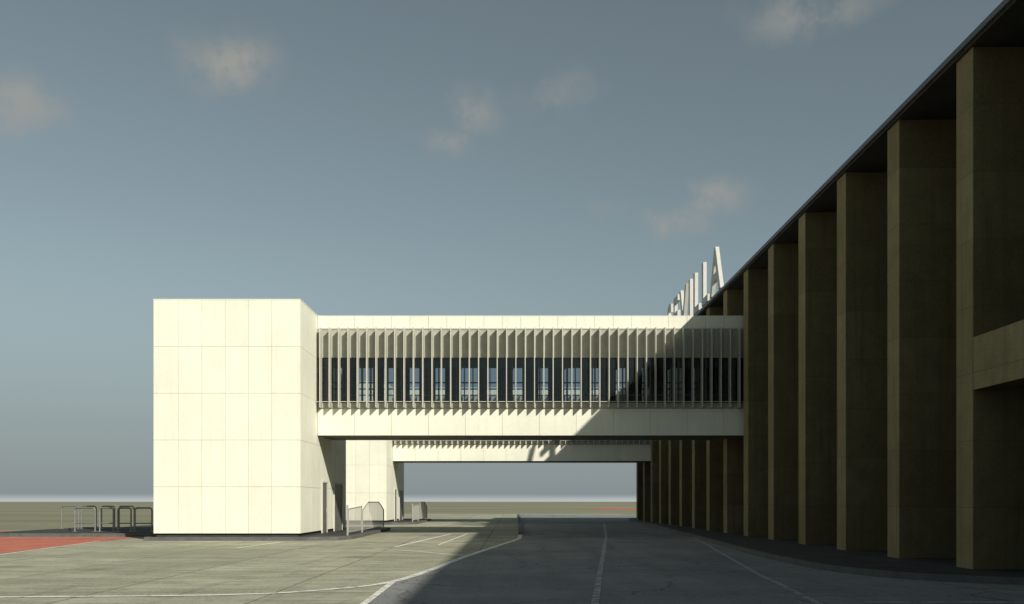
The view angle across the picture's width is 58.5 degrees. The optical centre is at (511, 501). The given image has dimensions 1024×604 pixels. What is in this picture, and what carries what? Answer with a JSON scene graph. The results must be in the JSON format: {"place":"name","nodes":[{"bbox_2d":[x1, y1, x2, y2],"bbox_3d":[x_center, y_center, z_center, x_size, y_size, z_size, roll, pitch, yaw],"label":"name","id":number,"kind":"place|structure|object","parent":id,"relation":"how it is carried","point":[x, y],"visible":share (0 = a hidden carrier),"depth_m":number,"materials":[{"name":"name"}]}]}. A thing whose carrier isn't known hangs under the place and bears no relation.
{"place":"outdoors","nodes":[
{"label":"outdoors","id":0,"kind":"place"},
{"bbox_2d":[153,299,345,536],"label":"boarding tower","id":1,"kind":"structure","parent":0,"point":[242,448],"depth_m":37.33,"materials":[{"name":"paint"}]},
{"bbox_2d":[321,481,342,532],"bbox_3d":[-8.605,0.260,43.900,0.089,2.360,4.940,0,0,0],"label":"service door","id":2,"kind":"structure","parent":1,"relation":"in","point":[337,487],"depth_m":44.23,"materials":[{"name":"paint"}]},
{"bbox_2d":[0,502,635,530],"bbox_3d":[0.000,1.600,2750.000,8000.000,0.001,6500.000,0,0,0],"label":"ground","id":3,"kind":"structure","parent":0,"point":[29,515],"depth_m":162.73,"materials":[{"name":"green plant"}]},
{"bbox_2d":[0,514,625,603],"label":"concrete apron","id":4,"kind":"object","parent":3,"relation":"on","point":[135,566],"visible":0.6,"depth_m":22.80,"materials":[{"name":"grey concrete"}]},
{"bbox_2d":[0,527,389,540],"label":"traffic island","id":5,"kind":"structure","parent":4,"relation":"on","point":[145,533],"depth_m":41.33,"materials":[{"name":"concrete"}]},
{"bbox_2d":[60,506,153,531],"bbox_3d":[-20.538,0.835,46.230,3.488,1.240,7.459,0,0,-33],"label":"tubular guard rail","id":6,"kind":"object","parent":5,"relation":"on","point":[100,515],"visible":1,"depth_m":43.98,"materials":[{"name":"metal"}]},
{"bbox_2d":[346,502,383,534],"bbox_3d":[-7.050,0.728,44.669,0.079,1.445,11.116,0,0,0],"label":"pedestrian railing","id":7,"kind":"object","parent":5,"relation":"on","point":[361,520],"visible":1,"depth_m":42.88,"materials":[{"name":"white metal"}]},
{"bbox_2d":[0,520,522,603],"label":"road marking","id":8,"kind":"object","parent":4,"relation":"on","point":[378,592],"visible":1,"depth_m":17.70,"materials":[{"name":"paint"}]},
{"bbox_2d":[351,519,430,524],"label":"traffic island","id":9,"kind":"structure","parent":4,"relation":"on","point":[405,522],"depth_m":63.12,"materials":[{"name":"concrete"}]},
{"bbox_2d":[412,502,426,521],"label":"pedestrian railing","id":10,"kind":"object","parent":9,"relation":"on","point":[415,512],"visible":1,"depth_m":68.69,"materials":[{"name":"white metal"}]},
{"bbox_2d":[636,0,1023,568],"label":"airport terminal","id":11,"kind":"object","parent":3,"relation":"on","point":[871,290],"visible":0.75,"depth_m":23.78,"materials":[{"name":"concrete"}]},
{"bbox_2d":[316,316,743,439],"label":"passenger boarding bridge","id":12,"kind":"structure","parent":11,"relation":"attached to","point":[710,347],"depth_m":40.58,"materials":[{"name":"concrete"}]},
{"bbox_2d":[318,357,743,402],"bbox_3d":[1.615,-5.380,42.190,20.510,2.060,3.120,0,0,0],"label":"window frame","id":13,"kind":"structure","parent":12,"relation":"in","point":[332,395],"depth_m":40.63,"materials":[{"name":"metal"}]},
{"bbox_2d":[667,247,723,315],"bbox_3d":[10.431,-11.280,51.100,0.942,2.440,15.400,0,0,0],"label":"rooftop letter sign","id":14,"kind":"object","parent":11,"relation":"on","point":[691,291],"visible":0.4,"depth_m":49.80,"materials":[{"name":"metal"}]},
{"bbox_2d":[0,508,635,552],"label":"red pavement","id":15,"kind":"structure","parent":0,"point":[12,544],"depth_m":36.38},
{"bbox_2d":[346,381,403,521],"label":"boarding tower","id":16,"kind":"structure","parent":0,"point":[374,472],"depth_m":62.93,"materials":[{"name":"paint"}]},
{"bbox_2d":[394,489,402,520],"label":"service door","id":17,"kind":"structure","parent":16,"relation":"in","point":[395,490],"depth_m":69.83,"materials":[{"name":"paint"}]},
{"bbox_2d":[392,390,650,462],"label":"passenger boarding bridge","id":18,"kind":"structure","parent":16,"relation":"attached to","point":[521,451],"depth_m":66.18,"materials":[{"name":"concrete"}]},
{"bbox_2d":[0,0,1002,501],"label":"sky","id":19,"kind":"structure","parent":0,"point":[337,157],"materials":[{"name":"blue"}]},
{"bbox_2d":[368,515,1023,603],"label":"road","id":20,"kind":"structure","parent":0,"point":[549,559],"depth_m":18.91,"materials":[{"name":"grey asphalt"}]},
{"bbox_2d":[518,514,522,534],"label":"kerb","id":21,"kind":"structure","parent":20,"relation":"on","point":[520,531],"depth_m":54.88,"materials":[{"name":"concrete"}]},
{"bbox_2d":[591,522,1023,603],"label":"road marking","id":22,"kind":"object","parent":20,"relation":"on","point":[596,593],"visible":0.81,"depth_m":17.28,"materials":[{"name":"paint"}]},
{"bbox_2d":[629,518,1023,584],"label":"sidewalk","id":23,"kind":"structure","parent":0,"point":[832,558],"depth_m":22.78,"materials":[{"name":"concrete"}]}
]}

